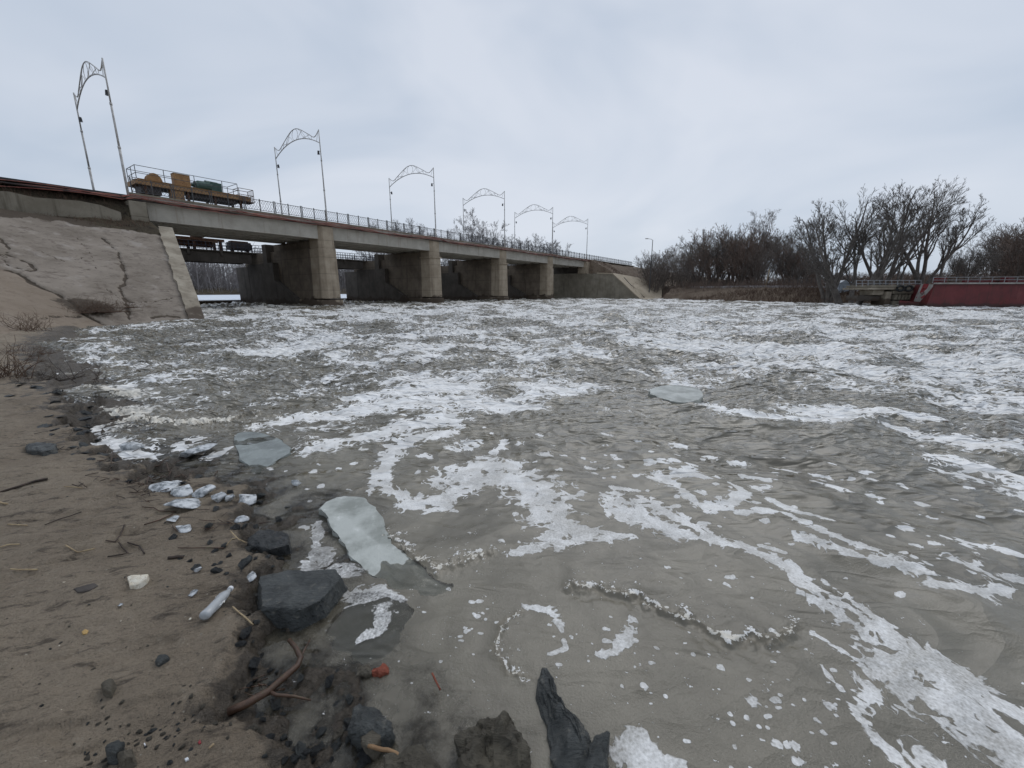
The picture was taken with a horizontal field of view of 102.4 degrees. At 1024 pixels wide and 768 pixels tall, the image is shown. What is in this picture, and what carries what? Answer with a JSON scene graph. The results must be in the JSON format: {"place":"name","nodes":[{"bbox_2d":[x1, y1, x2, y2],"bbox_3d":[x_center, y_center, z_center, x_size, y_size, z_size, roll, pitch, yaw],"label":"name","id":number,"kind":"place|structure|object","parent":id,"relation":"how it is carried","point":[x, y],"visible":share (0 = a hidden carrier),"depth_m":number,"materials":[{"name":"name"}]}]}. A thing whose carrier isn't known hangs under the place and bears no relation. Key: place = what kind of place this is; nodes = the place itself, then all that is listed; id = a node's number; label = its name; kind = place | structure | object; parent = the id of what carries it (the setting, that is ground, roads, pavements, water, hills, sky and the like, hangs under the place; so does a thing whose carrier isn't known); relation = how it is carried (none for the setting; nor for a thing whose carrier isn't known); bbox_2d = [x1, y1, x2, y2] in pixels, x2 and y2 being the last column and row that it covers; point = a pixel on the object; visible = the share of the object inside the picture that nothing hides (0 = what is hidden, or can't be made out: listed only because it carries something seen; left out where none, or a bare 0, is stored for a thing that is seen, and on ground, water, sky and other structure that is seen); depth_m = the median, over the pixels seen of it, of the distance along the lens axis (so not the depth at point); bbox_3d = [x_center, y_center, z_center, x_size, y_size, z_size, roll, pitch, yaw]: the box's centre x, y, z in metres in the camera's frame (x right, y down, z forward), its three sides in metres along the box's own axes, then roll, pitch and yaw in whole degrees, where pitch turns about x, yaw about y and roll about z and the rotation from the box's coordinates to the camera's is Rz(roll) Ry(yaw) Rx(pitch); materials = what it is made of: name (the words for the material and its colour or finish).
{"place":"outdoors","nodes":[
{"label":"outdoors","id":0,"kind":"place"},
{"bbox_2d":[0,187,159,234],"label":"embankment","id":1,"kind":"structure","parent":0,"point":[123,209],"depth_m":31.65,"materials":[{"name":"concrete"}]},
{"bbox_2d":[0,191,121,220],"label":"concrete wall","id":2,"kind":"structure","parent":1,"relation":"on","point":[30,204],"depth_m":29.27,"materials":[{"name":"concrete"}]},
{"bbox_2d":[0,183,150,226],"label":"dry grass","id":3,"kind":"structure","parent":1,"relation":"on","point":[107,221],"depth_m":30.47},
{"bbox_2d":[74,583,97,592],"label":"stone","id":4,"kind":"object","parent":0,"point":[86,588],"visible":1,"depth_m":2.16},
{"bbox_2d":[0,209,187,333],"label":"concrete slope","id":5,"kind":"structure","parent":0,"point":[46,261],"depth_m":24.57,"materials":[{"name":"concrete"}]},
{"bbox_2d":[0,308,52,331],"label":"dead weed","id":6,"kind":"object","parent":5,"relation":"on","point":[30,326],"visible":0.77,"depth_m":16.43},
{"bbox_2d":[51,296,145,312],"bbox_3d":[-22.247,-4.263,21.879,3.451,0.991,4.049,0,13,0],"label":"dead weed","id":7,"kind":"object","parent":5,"relation":"on","point":[95,309],"visible":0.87,"depth_m":21.55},
{"bbox_2d":[0,326,473,767],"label":"ground","id":8,"kind":"structure","parent":0,"point":[43,607],"depth_m":2.08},
{"bbox_2d":[0,335,51,378],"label":"dead weed","id":9,"kind":"object","parent":8,"relation":"on","point":[5,371],"visible":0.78,"depth_m":7.72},
{"bbox_2d":[0,338,60,356],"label":"dead weed","id":10,"kind":"object","parent":8,"relation":"on","point":[28,350],"visible":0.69,"depth_m":10.77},
{"bbox_2d":[25,442,57,455],"bbox_3d":[-4.811,0.676,4.208,0.499,0.149,0.221,9,16,35],"label":"boulder","id":11,"kind":"object","parent":8,"relation":"on","point":[41,449],"visible":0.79,"depth_m":4.13,"materials":[{"name":"stone"}]},
{"bbox_2d":[0,367,98,381],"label":"dead weed","id":12,"kind":"object","parent":8,"relation":"on","point":[35,376],"visible":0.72,"depth_m":7.84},
{"bbox_2d":[101,678,116,697],"bbox_3d":[-1.627,1.239,1.664,0.081,0.082,0.042,7,14,28],"label":"boulder","id":13,"kind":"object","parent":8,"relation":"on","point":[109,687],"visible":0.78,"depth_m":1.65,"materials":[{"name":"grey stone"}]},
{"bbox_2d":[105,740,124,764],"bbox_3d":[-1.393,1.289,1.442,0.064,0.074,0.054,0,13,0],"label":"boulder","id":14,"kind":"object","parent":8,"relation":"on","point":[113,749],"visible":0.86,"depth_m":1.42,"materials":[{"name":"stone"}]},
{"bbox_2d":[117,749,136,767],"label":"boulder","id":15,"kind":"object","parent":8,"relation":"on","point":[126,758],"visible":1,"depth_m":1.42,"materials":[{"name":"grey stone"}]},
{"bbox_2d":[127,574,148,588],"bbox_3d":[-2.044,1.079,2.240,0.091,0.058,0.076,-6,14,-25],"label":"foam scrap","id":16,"kind":"object","parent":8,"relation":"on","point":[137,581],"visible":1,"depth_m":2.24,"materials":[{"name":"plastic"}]},
{"bbox_2d":[155,654,169,666],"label":"boulder","id":17,"kind":"object","parent":8,"relation":"on","point":[161,659],"visible":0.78,"depth_m":1.79,"materials":[{"name":"stone"}]},
{"bbox_2d":[148,481,179,491],"bbox_3d":[-2.872,0.847,3.392,0.192,0.065,0.179,10,15,-10],"label":"ice chunk","id":18,"kind":"object","parent":8,"relation":"on","point":[158,487],"visible":0.81,"depth_m":3.36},
{"bbox_2d":[158,226,203,318],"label":"retaining wall","id":19,"kind":"structure","parent":8,"relation":"on","point":[183,281],"depth_m":28.37,"materials":[{"name":"concrete"}]},
{"bbox_2d":[170,484,192,496],"bbox_3d":[-2.688,0.876,3.348,0.187,0.058,0.147,15,15,0],"label":"ice chunk","id":20,"kind":"object","parent":8,"relation":"on","point":[183,491],"visible":0.98,"depth_m":3.32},
{"bbox_2d":[163,498,200,508],"bbox_3d":[-2.471,0.905,3.128,0.211,0.050,0.217,14,-2,-2],"label":"ice chunk","id":21,"kind":"object","parent":8,"relation":"on","point":[189,503],"visible":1,"depth_m":3.08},
{"bbox_2d":[192,484,215,497],"bbox_3d":[-2.471,0.856,3.300,0.123,0.051,0.160,8,24,30],"label":"ice chunk","id":22,"kind":"object","parent":8,"relation":"on","point":[201,492],"visible":1,"depth_m":3.27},
{"bbox_2d":[199,586,233,619],"bbox_3d":[-1.528,1.128,2.138,0.056,0.068,0.248,-2,13,-8],"label":"plastic bottle","id":23,"kind":"object","parent":8,"relation":"on","point":[212,607],"visible":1,"depth_m":2.09,"materials":[{"name":"white"}]},
{"bbox_2d":[238,555,252,569],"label":"stone","id":24,"kind":"object","parent":8,"relation":"on","point":[244,562],"visible":1,"depth_m":2.47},
{"bbox_2d":[238,494,256,504],"bbox_3d":[-2.183,0.953,3.366,0.161,0.054,0.145,4,26,-26],"label":"ice chunk","id":25,"kind":"object","parent":8,"relation":"on","point":[249,499],"visible":0.73,"depth_m":3.37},
{"bbox_2d":[248,656,260,669],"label":"stone","id":26,"kind":"object","parent":8,"relation":"on","point":[254,661],"visible":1,"depth_m":1.88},
{"bbox_2d":[227,638,310,716],"bbox_3d":[-0.998,1.285,1.826,0.305,0.057,0.366,0,13,0],"label":"branch","id":27,"kind":"object","parent":8,"relation":"on","point":[255,698],"visible":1,"depth_m":1.74,"materials":[{"name":"brown wood"}]},
{"bbox_2d":[247,529,292,557],"bbox_3d":[-1.632,1.096,2.781,0.255,0.161,0.330,-11,17,-40],"label":"boulder","id":28,"kind":"object","parent":8,"relation":"on","point":[277,543],"visible":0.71,"depth_m":2.73,"materials":[{"name":"stone"}]},
{"bbox_2d":[295,741,306,760],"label":"stone","id":29,"kind":"object","parent":8,"relation":"on","point":[300,746],"visible":0.87,"depth_m":1.52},
{"bbox_2d":[257,569,347,633],"bbox_3d":[-1.225,1.182,2.272,0.546,0.144,0.357,0,13,0],"label":"boulder","id":30,"kind":"object","parent":8,"relation":"on","point":[296,601],"visible":0.96,"depth_m":2.23,"materials":[{"name":"stone"}]},
{"bbox_2d":[356,664,371,679],"bbox_3d":[-0.675,1.333,1.889,0.072,0.092,0.064,-3,13,-12],"label":"boulder","id":31,"kind":"object","parent":8,"relation":"on","point":[365,672],"visible":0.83,"depth_m":1.87,"materials":[{"name":"grey stone"}]},
{"bbox_2d":[358,748,370,762],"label":"stone","id":32,"kind":"object","parent":8,"relation":"on","point":[364,757],"visible":0.58,"depth_m":1.53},
{"bbox_2d":[326,594,413,669],"bbox_3d":[-0.744,1.303,2.173,0.428,0.073,0.474,0,13,0],"label":"ice floe","id":33,"kind":"object","parent":8,"relation":"on","point":[350,625],"visible":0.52,"depth_m":2.13,"materials":[{"name":"ice"}]},
{"bbox_2d":[347,704,394,761],"bbox_3d":[-0.558,1.371,1.621,0.225,0.162,0.136,7,14,27],"label":"boulder","id":34,"kind":"object","parent":8,"relation":"on","point":[365,720],"visible":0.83,"depth_m":1.58,"materials":[{"name":"stone"}]},
{"bbox_2d":[361,730,380,763],"bbox_3d":[-0.539,1.376,1.569,0.101,0.109,0.070,8,15,31],"label":"boulder","id":35,"kind":"object","parent":8,"relation":"on","point":[371,737],"visible":0.7,"depth_m":1.54,"materials":[{"name":"grey stone"}]},
{"bbox_2d":[371,663,388,684],"bbox_3d":[-0.600,1.330,1.887,0.099,0.081,0.068,0,13,0],"label":"brick","id":36,"kind":"object","parent":8,"relation":"on","point":[382,670],"visible":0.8,"depth_m":1.87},
{"bbox_2d":[384,744,440,767],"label":"boulder","id":37,"kind":"object","parent":8,"relation":"on","point":[416,756],"visible":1,"depth_m":1.47,"materials":[{"name":"stone"}]},
{"bbox_2d":[367,744,398,754],"bbox_3d":[-0.426,1.362,1.506,0.227,0.034,0.024,4,13,16],"label":"stick","id":38,"kind":"object","parent":37,"relation":"on","point":[379,748],"visible":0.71,"depth_m":1.52,"materials":[{"name":"brown wood"}]},
{"bbox_2d":[454,710,531,767],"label":"boulder","id":39,"kind":"object","parent":8,"relation":"on","point":[499,741],"visible":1,"depth_m":1.52,"materials":[{"name":"stone"}]},
{"bbox_2d":[535,667,591,767],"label":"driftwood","id":40,"kind":"object","parent":8,"relation":"on","point":[569,739],"visible":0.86,"depth_m":1.60,"materials":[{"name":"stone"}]},
{"bbox_2d":[583,731,609,767],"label":"boulder","id":41,"kind":"object","parent":8,"relation":"on","point":[598,750],"visible":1,"depth_m":1.50,"materials":[{"name":"stone"}]},
{"bbox_2d":[194,287,345,294],"bbox_3d":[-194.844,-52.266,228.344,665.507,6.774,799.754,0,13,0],"label":"shore","id":42,"kind":"structure","parent":0,"point":[222,292],"depth_m":148.12,"materials":[{"name":"soil"}]},
{"bbox_2d":[186,246,443,292],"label":"wood","id":43,"kind":"object","parent":42,"relation":"on","point":[208,279],"visible":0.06,"depth_m":153.94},
{"bbox_2d":[197,294,346,300],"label":"frozen water","id":44,"kind":"structure","parent":0,"point":[221,297],"depth_m":81.21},
{"bbox_2d":[452,207,508,260],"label":"bare tree","id":45,"kind":"object","parent":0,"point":[471,228],"visible":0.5,"depth_m":141.86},
{"bbox_2d":[0,0,1023,282],"label":"sky","id":46,"kind":"structure","parent":0,"point":[661,121],"materials":[{"name":"grey"}]},
{"bbox_2d":[32,297,1023,767],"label":"water","id":47,"kind":"structure","parent":0,"point":[794,539],"depth_m":3.54,"materials":[{"name":"liquid"}]},
{"bbox_2d":[119,442,144,450],"bbox_3d":[-4.175,0.687,4.510,0.218,0.080,0.161,11,12,3],"label":"ice chunk","id":48,"kind":"object","parent":47,"relation":"on","point":[124,446],"visible":0.98,"depth_m":4.48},
{"bbox_2d":[179,443,217,457],"bbox_3d":[-3.336,0.700,4.397,0.209,0.080,0.338,-6,10,40],"label":"ice chunk","id":49,"kind":"object","parent":47,"relation":"on","point":[196,450],"visible":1,"depth_m":4.34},
{"bbox_2d":[234,432,291,479],"bbox_3d":[-2.761,0.753,4.574,0.495,0.124,1.500,-10,16,-37],"label":"ice floe","id":50,"kind":"object","parent":47,"relation":"on","point":[268,450],"visible":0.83,"depth_m":4.49,"materials":[{"name":"ice"}]},
{"bbox_2d":[319,496,452,605],"bbox_3d":[-0.961,1.134,2.868,0.389,0.160,1.516,-11,17,-39],"label":"ice floe","id":51,"kind":"object","parent":47,"relation":"on","point":[357,529],"visible":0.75,"depth_m":2.79,"materials":[{"name":"ice"}]},
{"bbox_2d":[648,385,702,403],"bbox_3d":[2.788,0.251,6.975,1.251,0.221,0.894,-12,17,-43],"label":"ice floe","id":52,"kind":"object","parent":47,"relation":"on","point":[679,394],"visible":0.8,"depth_m":6.87,"materials":[{"name":"ice"}]},
{"bbox_2d":[842,285,914,304],"bbox_3d":[47.342,-10.896,52.797,8.066,3.429,4.200,0,13,0],"label":"dock","id":53,"kind":"object","parent":47,"relation":"in","point":[885,294],"visible":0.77,"depth_m":51.15,"materials":[{"name":"concrete"}]},
{"bbox_2d":[856,280,921,285],"bbox_3d":[46.787,-12.502,51.106,8.272,0.761,0.081,0,13,0],"label":"dock railing","id":54,"kind":"object","parent":53,"relation":"on","point":[891,283],"visible":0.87,"depth_m":51.05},
{"bbox_2d":[899,277,1023,307],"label":"barge","id":55,"kind":"object","parent":47,"relation":"on","point":[1002,292],"visible":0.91,"depth_m":46.14,"materials":[{"name":"red paint"}]},
{"bbox_2d":[589,258,913,303],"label":"bank","id":56,"kind":"structure","parent":0,"point":[595,267],"depth_m":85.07,"materials":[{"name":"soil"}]},
{"bbox_2d":[0,177,634,305],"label":"road bridge","id":57,"kind":"structure","parent":56,"relation":"on","point":[297,264],"depth_m":55.26,"materials":[{"name":"concrete"}]},
{"bbox_2d":[73,58,129,196],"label":"lamp arch","id":58,"kind":"structure","parent":57,"relation":"on","point":[107,92],"depth_m":32.42,"materials":[{"name":"metal"}]},
{"bbox_2d":[126,164,254,208],"bbox_3d":[-29.280,-17.689,38.118,2.356,2.620,9.085,9,15,34],"label":"gantry crane","id":59,"kind":"object","parent":57,"relation":"on","point":[180,179],"visible":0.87,"depth_m":36.93,"materials":[{"name":"paint"}]},
{"bbox_2d":[0,181,580,260],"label":"pipe","id":60,"kind":"object","parent":57,"relation":"on","point":[224,212],"visible":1,"depth_m":36.40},
{"bbox_2d":[0,179,581,259],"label":"cable","id":61,"kind":"object","parent":57,"relation":"attached to","point":[243,211],"visible":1,"depth_m":37.68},
{"bbox_2d":[0,186,589,261],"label":"cable","id":62,"kind":"object","parent":57,"relation":"attached to","point":[252,215],"visible":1,"depth_m":37.96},
{"bbox_2d":[274,128,327,221],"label":"lamp arch","id":63,"kind":"structure","parent":57,"relation":"on","point":[293,140],"depth_m":45.94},
{"bbox_2d":[25,184,589,260],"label":"cable","id":64,"kind":"object","parent":57,"relation":"attached to","point":[282,218],"visible":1,"depth_m":41.50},
{"bbox_2d":[178,239,447,269],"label":"service bridge","id":65,"kind":"structure","parent":57,"relation":"attached to","point":[218,256],"depth_m":51.83,"materials":[{"name":"metal"}]},
{"bbox_2d":[175,235,223,249],"bbox_3d":[-39.515,-16.876,48.243,2.400,1.900,9.400,9,15,34],"label":"gate hoist","id":66,"kind":"object","parent":65,"relation":"on","point":[195,243],"visible":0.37,"depth_m":49.50,"materials":[{"name":"paint"}]},
{"bbox_2d":[226,241,251,251],"bbox_3d":[-35.506,-17.814,53.539,1.400,1.400,2.400,9,15,34],"label":"gate hoist","id":67,"kind":"object","parent":65,"relation":"on","point":[238,243],"visible":0.8,"depth_m":52.93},
{"bbox_2d":[63,189,584,259],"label":"cable","id":68,"kind":"object","parent":57,"relation":"attached to","point":[279,216],"visible":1,"depth_m":40.83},
{"bbox_2d":[129,177,631,264],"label":"bridge railing","id":69,"kind":"object","parent":57,"relation":"on","point":[387,223],"visible":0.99,"depth_m":46.86,"materials":[{"name":"metal"}]},
{"bbox_2d":[389,165,436,237],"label":"lamp arch","id":70,"kind":"structure","parent":57,"relation":"on","point":[409,174],"depth_m":59.43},
{"bbox_2d":[463,188,504,247],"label":"lamp arch","id":71,"kind":"structure","parent":57,"relation":"on","point":[471,197],"depth_m":72.84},
{"bbox_2d":[514,204,552,246],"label":"lamp arch","id":72,"kind":"structure","parent":57,"relation":"on","point":[533,210],"depth_m":86.73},
{"bbox_2d":[544,273,641,298],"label":"retaining wall","id":73,"kind":"structure","parent":56,"relation":"on","point":[600,285],"depth_m":100.25,"materials":[{"name":"concrete"}]},
{"bbox_2d":[615,273,661,298],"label":"concrete slab","id":74,"kind":"structure","parent":56,"relation":"on","point":[642,290],"depth_m":100.82,"materials":[{"name":"concrete"}]},
{"bbox_2d":[632,251,672,289],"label":"bare tree","id":75,"kind":"object","parent":56,"relation":"on","point":[668,269],"visible":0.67,"depth_m":106.43,"materials":[{"name":"grey plant"}]},
{"bbox_2d":[635,261,671,292],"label":"bare tree","id":76,"kind":"object","parent":56,"relation":"on","point":[654,279],"visible":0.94,"depth_m":104.73,"materials":[{"name":"grey plant"}]},
{"bbox_2d":[635,250,675,285],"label":"bare tree","id":77,"kind":"object","parent":56,"relation":"on","point":[647,260],"visible":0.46,"depth_m":109.92,"materials":[{"name":"grey plant"}]},
{"bbox_2d":[659,266,685,292],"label":"bare tree","id":78,"kind":"object","parent":56,"relation":"on","point":[668,280],"visible":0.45,"depth_m":110.77,"materials":[{"name":"grey plant"}]},
{"bbox_2d":[664,248,699,286],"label":"bare tree","id":79,"kind":"object","parent":56,"relation":"on","point":[682,268],"visible":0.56,"depth_m":100.26,"materials":[{"name":"grey plant"}]},
{"bbox_2d":[672,244,714,285],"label":"bare tree","id":80,"kind":"object","parent":56,"relation":"on","point":[688,265],"visible":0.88,"depth_m":95.86,"materials":[{"name":"grey plant"}]},
{"bbox_2d":[676,227,715,285],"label":"bare tree","id":81,"kind":"object","parent":56,"relation":"on","point":[687,253],"visible":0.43,"depth_m":98.66,"materials":[{"name":"brown plant"}]},
{"bbox_2d":[683,229,740,283],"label":"bare tree","id":82,"kind":"object","parent":56,"relation":"on","point":[711,250],"visible":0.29,"depth_m":101.12,"materials":[{"name":"grey plant"}]},
{"bbox_2d":[697,240,734,283],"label":"bare tree","id":83,"kind":"object","parent":56,"relation":"on","point":[717,251],"visible":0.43,"depth_m":95.13,"materials":[{"name":"brown plant"}]},
{"bbox_2d":[686,227,749,285],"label":"bare tree","id":84,"kind":"object","parent":56,"relation":"on","point":[703,272],"visible":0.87,"depth_m":94.10,"materials":[{"name":"brown plant"}]},
{"bbox_2d":[710,219,775,282],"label":"bare tree","id":85,"kind":"object","parent":56,"relation":"on","point":[746,255],"visible":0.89,"depth_m":87.53,"materials":[{"name":"brown plant"}]},
{"bbox_2d":[722,223,781,281],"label":"bare tree","id":86,"kind":"object","parent":56,"relation":"on","point":[738,242],"visible":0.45,"depth_m":88.80,"materials":[{"name":"brown plant"}]},
{"bbox_2d":[740,235,784,285],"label":"bare tree","id":87,"kind":"object","parent":56,"relation":"on","point":[765,261],"visible":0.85,"depth_m":83.15,"materials":[{"name":"brown plant"}]},
{"bbox_2d":[747,210,779,284],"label":"bare tree","id":88,"kind":"object","parent":56,"relation":"on","point":[763,226],"visible":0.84,"depth_m":88.02,"materials":[{"name":"grey plant"}]},
{"bbox_2d":[747,233,789,280],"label":"bare tree","id":89,"kind":"object","parent":56,"relation":"on","point":[772,260],"visible":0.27,"depth_m":91.01,"materials":[{"name":"brown plant"}]},
{"bbox_2d":[765,229,805,283],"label":"bare tree","id":90,"kind":"object","parent":56,"relation":"on","point":[775,238],"visible":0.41,"depth_m":87.42,"materials":[{"name":"brown plant"}]},
{"bbox_2d":[778,243,819,284],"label":"bare tree","id":91,"kind":"object","parent":56,"relation":"on","point":[788,258],"visible":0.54,"depth_m":79.92,"materials":[{"name":"brown plant"}]},
{"bbox_2d":[773,240,827,279],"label":"bare tree","id":92,"kind":"object","parent":56,"relation":"on","point":[796,258],"visible":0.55,"depth_m":79.95,"materials":[{"name":"brown plant"}]},
{"bbox_2d":[631,270,1023,302],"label":"undergrowth","id":93,"kind":"object","parent":56,"relation":"on","point":[781,284],"visible":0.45,"depth_m":73.77,"materials":[{"name":"plant"}]},
{"bbox_2d":[791,184,898,302],"bbox_3d":[47.664,-19.964,61.232,11.819,16.750,12.635,5,14,20],"label":"bare tree","id":94,"kind":"object","parent":56,"relation":"on","point":[854,237],"visible":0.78,"depth_m":58.67,"materials":[{"name":"grey plant"}]},
{"bbox_2d":[782,179,965,303],"bbox_3d":[47.336,-17.369,56.045,15.508,17.926,16.357,3,13,13],"label":"bare tree","id":95,"kind":"object","parent":56,"relation":"on","point":[826,273],"visible":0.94,"depth_m":54.89,"materials":[{"name":"grey plant"}]},
{"bbox_2d":[837,179,969,284],"bbox_3d":[54.217,-20.671,58.428,12.864,17.055,12.034,-6,14,-26],"label":"bare tree","id":96,"kind":"object","parent":56,"relation":"on","point":[892,271],"visible":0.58,"depth_m":58.00,"materials":[{"name":"grey plant"}]},
{"bbox_2d":[896,204,949,284],"bbox_3d":[55.923,-17.888,57.763,4.295,12.331,9.450,6,14,23],"label":"bare tree","id":97,"kind":"object","parent":56,"relation":"on","point":[908,260],"visible":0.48,"depth_m":55.97,"materials":[{"name":"grey plant"}]},
{"bbox_2d":[873,175,993,284],"bbox_3d":[58.814,-20.566,58.365,11.831,15.684,11.067,-4,13,-17],"label":"bare tree","id":98,"kind":"object","parent":56,"relation":"on","point":[916,274],"visible":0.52,"depth_m":56.77,"materials":[{"name":"grey plant"}]},
{"bbox_2d":[935,194,990,276],"bbox_3d":[61.450,-18.799,57.143,4.481,12.867,9.861,11,17,40],"label":"bare tree","id":99,"kind":"object","parent":56,"relation":"on","point":[951,242],"visible":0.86,"depth_m":55.78,"materials":[{"name":"grey plant"}]},
{"bbox_2d":[946,250,989,276],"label":"bare tree","id":100,"kind":"object","parent":56,"relation":"on","point":[956,254],"visible":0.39,"depth_m":72.13,"materials":[{"name":"brown plant"}]},
{"bbox_2d":[948,244,1006,281],"bbox_3d":[65.194,-16.511,58.323,5.753,6.305,5.454,10,16,38],"label":"bare tree","id":101,"kind":"object","parent":56,"relation":"on","point":[995,257],"visible":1,"depth_m":57.83,"materials":[{"name":"brown plant"}]},
{"bbox_2d":[972,237,1021,276],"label":"bare tree","id":102,"kind":"object","parent":56,"relation":"on","point":[986,248],"visible":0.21,"depth_m":80.86,"materials":[{"name":"brown plant"}]},
{"bbox_2d":[976,222,1022,275],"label":"bare tree","id":103,"kind":"object","parent":56,"relation":"on","point":[987,243],"visible":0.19,"depth_m":79.36,"materials":[{"name":"brown plant"}]},
{"bbox_2d":[981,224,1023,278],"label":"bare tree","id":104,"kind":"object","parent":56,"relation":"on","point":[1004,256],"visible":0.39,"depth_m":66.92,"materials":[{"name":"brown plant"}]},
{"bbox_2d":[985,223,1023,276],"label":"bare tree","id":105,"kind":"object","parent":56,"relation":"on","point":[1003,244],"visible":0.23,"depth_m":67.65,"materials":[{"name":"brown plant"}]},
{"bbox_2d":[986,224,1023,279],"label":"bare tree","id":106,"kind":"object","parent":56,"relation":"on","point":[1018,260],"visible":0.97,"depth_m":61.24,"materials":[{"name":"brown plant"}]},
{"bbox_2d":[993,217,1023,275],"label":"bare tree","id":107,"kind":"object","parent":56,"relation":"on","point":[1002,240],"visible":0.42,"depth_m":65.39,"materials":[{"name":"brown plant"}]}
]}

